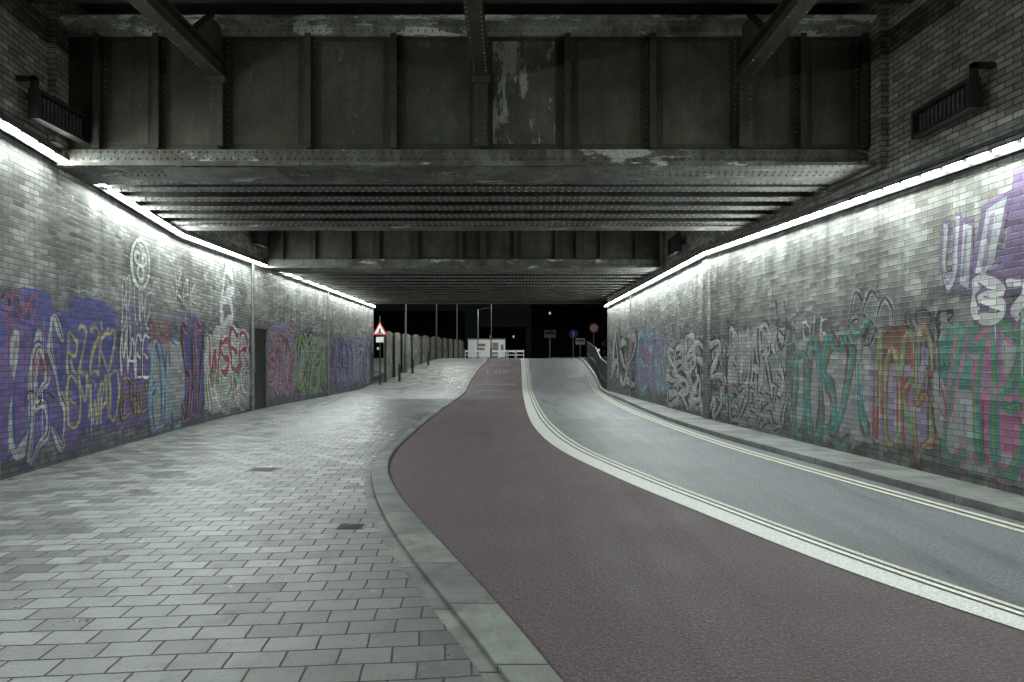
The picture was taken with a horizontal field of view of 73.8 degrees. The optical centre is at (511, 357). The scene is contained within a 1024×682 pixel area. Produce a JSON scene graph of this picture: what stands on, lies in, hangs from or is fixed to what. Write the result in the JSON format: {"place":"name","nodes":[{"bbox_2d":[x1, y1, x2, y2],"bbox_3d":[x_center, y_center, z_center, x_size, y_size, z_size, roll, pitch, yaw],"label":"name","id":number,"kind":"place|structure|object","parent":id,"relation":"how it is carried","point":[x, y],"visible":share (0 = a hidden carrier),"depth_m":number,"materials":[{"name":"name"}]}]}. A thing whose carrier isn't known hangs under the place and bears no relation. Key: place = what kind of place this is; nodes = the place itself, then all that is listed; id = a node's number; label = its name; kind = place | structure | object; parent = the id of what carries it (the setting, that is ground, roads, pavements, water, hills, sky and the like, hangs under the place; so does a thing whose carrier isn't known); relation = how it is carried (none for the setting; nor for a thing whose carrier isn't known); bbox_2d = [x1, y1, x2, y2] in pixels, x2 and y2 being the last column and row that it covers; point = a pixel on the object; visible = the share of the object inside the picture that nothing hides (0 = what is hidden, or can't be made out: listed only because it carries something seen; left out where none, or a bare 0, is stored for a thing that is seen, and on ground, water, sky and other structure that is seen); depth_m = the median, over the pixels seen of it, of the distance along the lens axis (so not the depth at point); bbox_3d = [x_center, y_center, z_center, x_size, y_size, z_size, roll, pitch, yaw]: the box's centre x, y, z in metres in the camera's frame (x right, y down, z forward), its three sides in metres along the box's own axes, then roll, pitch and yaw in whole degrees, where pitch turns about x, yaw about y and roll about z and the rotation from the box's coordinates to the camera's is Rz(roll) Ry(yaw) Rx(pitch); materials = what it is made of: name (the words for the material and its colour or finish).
{"place":"outdoors","nodes":[
{"label":"outdoors","id":0,"kind":"place"},
{"bbox_2d":[0,358,485,681],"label":"pavement","id":1,"kind":"structure","parent":0,"point":[197,553],"depth_m":5.29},
{"bbox_2d":[0,0,373,479],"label":"brick wall","id":2,"kind":"structure","parent":1,"relation":"on","point":[60,230],"depth_m":11.66,"materials":[{"name":"grey brick"}]},
{"bbox_2d":[15,75,89,143],"bbox_3d":[-6.473,-3.480,9.640,0.320,0.560,1.120,0,0,0],"label":"wall mounted floodlight","id":3,"kind":"object","parent":2,"relation":"attached to","point":[47,110],"depth_m":9.49,"materials":[{"name":"metal"}]},
{"bbox_2d":[47,3,267,258],"bbox_3d":[-7.284,-4.810,16.219,0.316,3.380,12.810,0,0,-5],"label":"pilaster","id":4,"kind":"object","parent":2,"relation":"attached to","point":[57,62],"visible":0.21,"depth_m":9.95,"materials":[{"name":"brick"}]},
{"bbox_2d":[0,308,330,458],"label":"purple graffiti","id":5,"kind":"object","parent":2,"relation":"attached to","point":[6,394],"visible":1,"depth_m":10.08,"materials":[{"name":"paint"}]},
{"bbox_2d":[0,287,368,469],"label":"blue graffiti","id":6,"kind":"object","parent":2,"relation":"attached to","point":[88,312],"visible":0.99,"depth_m":10.84,"materials":[{"name":"paint"}]},
{"bbox_2d":[0,238,369,475],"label":"graffiti","id":7,"kind":"object","parent":2,"relation":"attached to","point":[176,381],"depth_m":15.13,"materials":[{"name":"multicoloured paint"}]},
{"bbox_2d":[0,112,374,307],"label":"led strip light","id":8,"kind":"object","parent":2,"relation":"attached to","point":[12,127],"visible":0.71,"depth_m":12.41,"materials":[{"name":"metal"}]},
{"bbox_2d":[58,313,332,421],"bbox_3d":[-7.062,0.195,15.863,0.672,2.731,26.563,0,0,-4],"label":"graffiti","id":9,"kind":"object","parent":2,"relation":"attached to","point":[271,365],"visible":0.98,"depth_m":22.11,"materials":[{"name":"paint"}]},
{"bbox_2d":[65,323,326,428],"bbox_3d":[-7.448,0.119,19.384,0.472,2.463,18.154,0,0,-3],"label":"yellow graffiti","id":10,"kind":"object","parent":2,"relation":"attached to","point":[92,328],"visible":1,"depth_m":11.37,"materials":[{"name":"paint"}]},
{"bbox_2d":[120,326,296,433],"bbox_3d":[-7.484,0.167,18.352,0.241,2.786,12.404,0,0,-4],"label":"brown graffiti","id":11,"kind":"object","parent":2,"relation":"attached to","point":[134,405],"visible":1,"depth_m":13.25,"materials":[{"name":"paint"}]},
{"bbox_2d":[86,327,361,434],"bbox_3d":[-7.240,0.176,19.608,0.887,2.768,30.078,0,0,-3],"label":"graffiti cyan","id":12,"kind":"object","parent":2,"relation":"attached to","point":[151,389],"visible":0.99,"depth_m":14.00,"materials":[{"name":"paint"}]},
{"bbox_2d":[250,263,254,410],"bbox_3d":[-7.674,-0.615,20.200,0.134,4.370,0.134,0,0,44],"label":"drainpipe","id":13,"kind":"object","parent":2,"relation":"attached to","point":[252,352],"visible":1,"depth_m":20.16,"materials":[{"name":"metal"}]},
{"bbox_2d":[251,231,269,248],"bbox_3d":[-7.598,-3.680,20.490,0.320,0.660,1.020,0,0,0],"label":"wall mounted floodlight","id":14,"kind":"object","parent":2,"relation":"attached to","point":[261,239],"depth_m":20.45,"materials":[{"name":"metal"}]},
{"bbox_2d":[206,333,326,414],"bbox_3d":[-7.666,0.305,22.563,0.218,2.511,11.952,0,0,-1],"label":"graffiti green","id":15,"kind":"object","parent":2,"relation":"attached to","point":[308,369],"visible":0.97,"depth_m":24.96,"materials":[{"name":"paint"}]},
{"bbox_2d":[269,294,287,298],"bbox_3d":[-7.512,-1.970,21.900,0.623,0.140,0.160,0,0,0],"label":"wall lamp","id":16,"kind":"object","parent":2,"relation":"attached to","point":[283,296],"visible":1,"depth_m":21.82,"materials":[{"name":"metal"}]},
{"bbox_2d":[268,321,369,399],"bbox_3d":[-7.579,0.096,24.430,0.575,2.614,23.218,0,0,-1],"label":"graffiti","id":17,"kind":"object","parent":2,"relation":"attached to","point":[277,329],"visible":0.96,"depth_m":24.00,"materials":[{"name":"paint"}]},
{"bbox_2d":[326,293,329,395],"bbox_3d":[-7.596,-0.565,28.200,0.134,4.270,0.134,0,0,44],"label":"drainpipe","id":18,"kind":"object","parent":2,"relation":"attached to","point":[327,353],"visible":0.96,"depth_m":28.16,"materials":[{"name":"metal"}]},
{"bbox_2d":[261,231,661,303],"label":"railway bridge","id":19,"kind":"structure","parent":2,"relation":"attached to","point":[482,267],"depth_m":21.50,"materials":[{"name":"paint"}]},
{"bbox_2d":[255,325,267,407],"bbox_3d":[-7.800,0.285,21.000,0.140,2.570,1.300,0,0,0],"label":"frame","id":20,"kind":"object","parent":1,"relation":"on","point":[266,360],"visible":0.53,"depth_m":21.55,"materials":[{"name":"metal"}]},
{"bbox_2d":[255,328,264,408],"bbox_3d":[-7.815,0.325,21.000,0.050,2.450,1.100,0,0,0],"label":"leaf","id":21,"kind":"object","parent":20,"relation":"attached to","point":[260,368],"visible":0.77,"depth_m":21.05,"materials":[{"name":"metal"}]},
{"bbox_2d":[245,467,281,470],"bbox_3d":[-3.500,1.571,9.600,0.420,0.018,0.320,0,0,0],"label":"access cover","id":22,"kind":"object","parent":1,"relation":"on","point":[264,469],"visible":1,"depth_m":9.58,"materials":[{"name":"metal"}]},
{"bbox_2d":[333,524,367,528],"bbox_3d":[-1.500,1.571,6.350,0.280,0.018,0.180,0,0,0],"label":"access cover","id":23,"kind":"object","parent":1,"relation":"on","point":[350,526],"visible":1,"depth_m":6.33,"materials":[{"name":"metal"}]},
{"bbox_2d":[373,316,386,384],"bbox_3d":[-7.000,-0.372,36.181,0.800,3.656,0.107,0,0,0],"label":"warning sign","id":24,"kind":"object","parent":1,"relation":"on","point":[379,330],"visible":1,"depth_m":36.15,"materials":[{"name":"metal"}]},
{"bbox_2d":[398,364,400,381],"bbox_3d":[-6.200,0.821,37.600,0.170,1.000,0.170,0,0,0],"label":"bollard","id":25,"kind":"object","parent":1,"relation":"on","point":[399,372],"visible":1,"depth_m":37.55,"materials":[{"name":"metal"}]},
{"bbox_2d":[404,304,406,372],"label":"street lamp","id":26,"kind":"object","parent":1,"relation":"on","point":[405,338],"visible":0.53,"depth_m":40.94,"materials":[{"name":"metal"}]},
{"bbox_2d":[411,357,413,373],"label":"bollard","id":27,"kind":"object","parent":1,"relation":"on","point":[412,365],"visible":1,"depth_m":40.46,"materials":[{"name":"metal"}]},
{"bbox_2d":[384,331,463,381],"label":"timber fence","id":28,"kind":"object","parent":1,"relation":"on","point":[418,346],"visible":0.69,"depth_m":43.52,"materials":[{"name":"wood"}]},
{"bbox_2d":[427,350,428,364],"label":"bollard","id":29,"kind":"object","parent":1,"relation":"on","point":[427,357],"visible":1,"depth_m":43.94,"materials":[{"name":"metal"}]},
{"bbox_2d":[435,304,436,338],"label":"street lamp","id":30,"kind":"object","parent":1,"relation":"on","point":[435,321],"depth_m":53.95,"materials":[{"name":"metal"}]},
{"bbox_2d":[456,304,457,339],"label":"street lamp","id":31,"kind":"object","parent":1,"relation":"on","point":[457,321],"visible":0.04,"depth_m":61.95,"materials":[{"name":"metal"}]},
{"bbox_2d":[364,358,562,681],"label":"kerb","id":32,"kind":"structure","parent":1,"relation":"on","point":[492,640],"depth_m":4.61,"materials":[{"name":"concrete"}]},
{"bbox_2d":[477,307,492,357],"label":"street lamp","id":33,"kind":"object","parent":1,"relation":"on","point":[477,331],"visible":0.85,"depth_m":83.95,"materials":[{"name":"metal"}]},
{"bbox_2d":[467,339,505,357],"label":"site cabin","id":34,"kind":"object","parent":1,"relation":"on","point":[497,344],"visible":0.77,"depth_m":90.00,"materials":[{"name":"metal"}]},
{"bbox_2d":[490,304,491,357],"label":"street lamp","id":35,"kind":"object","parent":1,"relation":"on","point":[491,333],"visible":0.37,"depth_m":74.96,"materials":[{"name":"metal"}]},
{"bbox_2d":[465,350,523,357],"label":"site barrier","id":36,"kind":"object","parent":1,"relation":"on","point":[494,351],"visible":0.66,"depth_m":80.00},
{"bbox_2d":[364,381,467,491],"bbox_3d":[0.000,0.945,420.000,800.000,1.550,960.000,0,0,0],"label":"ground","id":37,"kind":"structure","parent":0,"point":[385,446],"depth_m":12.10,"materials":[{"name":"grey concrete"}]},
{"bbox_2d":[374,311,465,357],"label":"brick warehouse","id":38,"kind":"structure","parent":37,"relation":"on","point":[421,323],"depth_m":120.00,"materials":[{"name":"brick"}]},
{"bbox_2d":[377,320,454,328],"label":"windows","id":39,"kind":"structure","parent":38,"relation":"in","point":[423,322],"depth_m":119.95,"materials":[{"name":"glass"}]},
{"bbox_2d":[479,327,526,357],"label":"walls","id":40,"kind":"structure","parent":37,"relation":"on","point":[516,342],"depth_m":150.00,"materials":[{"name":"brick"}]},
{"bbox_2d":[482,333,522,353],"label":"windows","id":41,"kind":"structure","parent":40,"relation":"attached to","point":[483,335],"depth_m":149.95,"materials":[{"name":"glass"}]},
{"bbox_2d":[530,301,606,357],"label":"walls","id":42,"kind":"structure","parent":37,"relation":"on","point":[581,321],"depth_m":130.00,"materials":[{"name":"brick"}]},
{"bbox_2d":[537,309,601,352],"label":"windows","id":43,"kind":"structure","parent":42,"relation":"attached to","point":[574,328],"depth_m":129.95,"materials":[{"name":"glass"}]},
{"bbox_2d":[557,356,606,388],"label":"grass verge","id":44,"kind":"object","parent":37,"relation":"on","point":[589,361],"depth_m":43.02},
{"bbox_2d":[576,338,584,356],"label":"traffic sign","id":45,"kind":"object","parent":44,"relation":"on","point":[580,341],"visible":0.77,"depth_m":65.92,"materials":[{"name":"metal"}]},
{"bbox_2d":[589,323,598,344],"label":"traffic sign","id":46,"kind":"object","parent":44,"relation":"on","point":[593,328],"visible":0.91,"depth_m":49.91,"materials":[{"name":"metal"}]},
{"bbox_2d":[587,341,606,385],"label":"metal railing","id":47,"kind":"object","parent":44,"relation":"on","point":[593,352],"visible":0.91,"depth_m":40.26,"materials":[{"name":"metal"}]},
{"bbox_2d":[601,340,606,360],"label":"shrub","id":48,"kind":"object","parent":44,"relation":"on","point":[604,350],"visible":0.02,"depth_m":46.27,"materials":[{"name":"green plant"}]},
{"bbox_2d":[607,0,1023,495],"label":"brick wall","id":49,"kind":"structure","parent":37,"relation":"on","point":[889,245],"depth_m":9.73,"materials":[{"name":"grey brick"}]},
{"bbox_2d":[25,0,914,230],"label":"railway bridge","id":50,"kind":"structure","parent":49,"relation":"attached to","point":[472,115],"depth_m":10.19,"materials":[{"name":"paint"}]},
{"bbox_2d":[630,296,631,396],"bbox_3d":[4.584,-0.445,26.300,0.098,3.910,0.081,0,0,0],"label":"conduit","id":51,"kind":"object","parent":49,"relation":"attached to","point":[630,346],"visible":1,"depth_m":26.27,"materials":[{"name":"metal"}]},
{"bbox_2d":[668,231,683,256],"bbox_3d":[4.705,-3.280,19.390,0.320,0.660,1.020,0,0,0],"label":"wall mounted floodlight","id":52,"kind":"object","parent":49,"relation":"attached to","point":[675,243],"depth_m":19.21,"materials":[{"name":"metal"}]},
{"bbox_2d":[703,259,709,418],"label":"buttress","id":53,"kind":"structure","parent":49,"relation":"attached to","point":[706,338],"depth_m":16.96,"materials":[{"name":"brick"}]},
{"bbox_2d":[637,320,865,448],"bbox_3d":[4.981,0.267,17.886,0.089,2.587,15.007,0,0,-3],"label":"graffiti cyan","id":54,"kind":"object","parent":49,"relation":"attached to","point":[647,337],"visible":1,"depth_m":12.26,"materials":[{"name":"paint"}]},
{"bbox_2d":[624,315,912,452],"bbox_3d":[4.994,0.454,17.601,0.236,2.212,20.823,0,0,-3],"label":"brown graffiti","id":55,"kind":"object","parent":49,"relation":"attached to","point":[891,337],"visible":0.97,"depth_m":10.96,"materials":[{"name":"paint"}]},
{"bbox_2d":[651,3,888,274],"bbox_3d":[5.037,-4.620,16.224,0.207,3.760,12.779,0,0,-3],"label":"pilaster","id":56,"kind":"object","parent":49,"relation":"attached to","point":[878,147],"visible":0.45,"depth_m":9.95,"materials":[{"name":"brick"}]},
{"bbox_2d":[605,127,1023,306],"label":"led strip light","id":57,"kind":"object","parent":49,"relation":"attached to","point":[1012,146],"visible":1,"depth_m":10.13,"materials":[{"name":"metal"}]},
{"bbox_2d":[610,275,1023,490],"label":"graffiti","id":58,"kind":"object","parent":49,"relation":"attached to","point":[960,430],"depth_m":10.76,"materials":[{"name":"multicoloured paint"}]},
{"bbox_2d":[611,197,1023,444],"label":"pale graffiti","id":59,"kind":"object","parent":49,"relation":"attached to","point":[997,208],"visible":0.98,"depth_m":14.39,"materials":[{"name":"paint"}]},
{"bbox_2d":[635,212,1000,455],"bbox_3d":[5.043,-0.191,16.328,0.216,3.502,18.817,0,0,-3],"label":"graffiti","id":60,"kind":"object","parent":49,"relation":"attached to","point":[921,411],"visible":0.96,"depth_m":9.74,"materials":[{"name":"paint"}]},
{"bbox_2d":[626,307,1023,484],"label":"graffiti teal","id":61,"kind":"object","parent":49,"relation":"attached to","point":[946,343],"visible":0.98,"depth_m":8.45,"materials":[{"name":"paint"}]},
{"bbox_2d":[874,308,1023,475],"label":"graffiti green","id":62,"kind":"object","parent":49,"relation":"attached to","point":[879,348],"visible":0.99,"depth_m":9.17,"materials":[{"name":"paint"}]},
{"bbox_2d":[911,62,995,138],"bbox_3d":[5.450,-3.160,8.465,0.320,0.520,1.170,0,0,0],"label":"wall mounted floodlight","id":63,"kind":"object","parent":49,"relation":"attached to","point":[958,101],"depth_m":8.30,"materials":[{"name":"metal"}]},
{"bbox_2d":[940,168,1023,373],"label":"graffiti","id":64,"kind":"object","parent":49,"relation":"attached to","point":[1011,265],"visible":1,"depth_m":7.75,"materials":[{"name":"paint"}]},
{"bbox_2d":[374,299,606,357],"label":"sky","id":65,"kind":"structure","parent":0,"point":[503,315],"materials":[{"name":"black"}]},
{"bbox_2d":[518,358,1023,630],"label":"road","id":66,"kind":"structure","parent":0,"point":[977,556],"depth_m":7.88,"materials":[{"name":"grey asphalt"}]},
{"bbox_2d":[544,330,555,358],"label":"traffic sign","id":67,"kind":"object","parent":66,"relation":"on","point":[549,334],"visible":1,"depth_m":53.92,"materials":[{"name":"metal"}]},
{"bbox_2d":[541,368,574,371],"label":"road marking text","id":68,"kind":"object","parent":66,"relation":"on","point":[556,371],"visible":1,"depth_m":41.72,"materials":[{"name":"paint"}]},
{"bbox_2d":[387,358,1023,681],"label":"bus lane","id":69,"kind":"structure","parent":66,"relation":"on","point":[579,570],"depth_m":4.84,"materials":[{"name":"red asphalt"}]},
{"bbox_2d":[477,384,515,384],"bbox_3d":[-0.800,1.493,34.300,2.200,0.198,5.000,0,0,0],"label":"stop line","id":70,"kind":"object","parent":69,"relation":"on","point":[496,384],"visible":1,"depth_m":36.53,"materials":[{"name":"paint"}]},
{"bbox_2d":[487,370,510,373],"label":"road marking text","id":71,"kind":"object","parent":69,"relation":"on","point":[499,372],"visible":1,"depth_m":40.94,"materials":[{"name":"paint"}]},
{"bbox_2d":[519,358,1023,629],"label":"lane divider band","id":72,"kind":"object","parent":66,"relation":"on","point":[892,579],"visible":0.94,"depth_m":5.93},
{"bbox_2d":[523,358,1023,614],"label":"lane line","id":73,"kind":"object","parent":66,"relation":"on","point":[865,560],"visible":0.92,"depth_m":6.20,"materials":[{"name":"paint"}]},
{"bbox_2d":[524,358,1023,610],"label":"lane line","id":74,"kind":"object","parent":66,"relation":"on","point":[885,562],"visible":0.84,"depth_m":6.27,"materials":[{"name":"white paint"}]},
{"bbox_2d":[562,357,1023,521],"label":"kerb","id":75,"kind":"structure","parent":66,"relation":"on","point":[1008,511],"depth_m":9.24,"materials":[{"name":"concrete"}]},
{"bbox_2d":[569,329,577,356],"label":"traffic sign","id":76,"kind":"object","parent":75,"relation":"on","point":[573,333],"visible":0.94,"depth_m":53.92,"materials":[{"name":"metal"}]},
{"bbox_2d":[564,358,1023,532],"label":"double yellow line","id":77,"kind":"object","parent":66,"relation":"on","point":[1001,525],"visible":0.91,"depth_m":9.03,"materials":[{"name":"paint"}]},
{"bbox_2d":[605,389,1023,508],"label":"footway","id":78,"kind":"structure","parent":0,"point":[975,490],"depth_m":10.19,"materials":[{"name":"grey concrete"}]}
]}

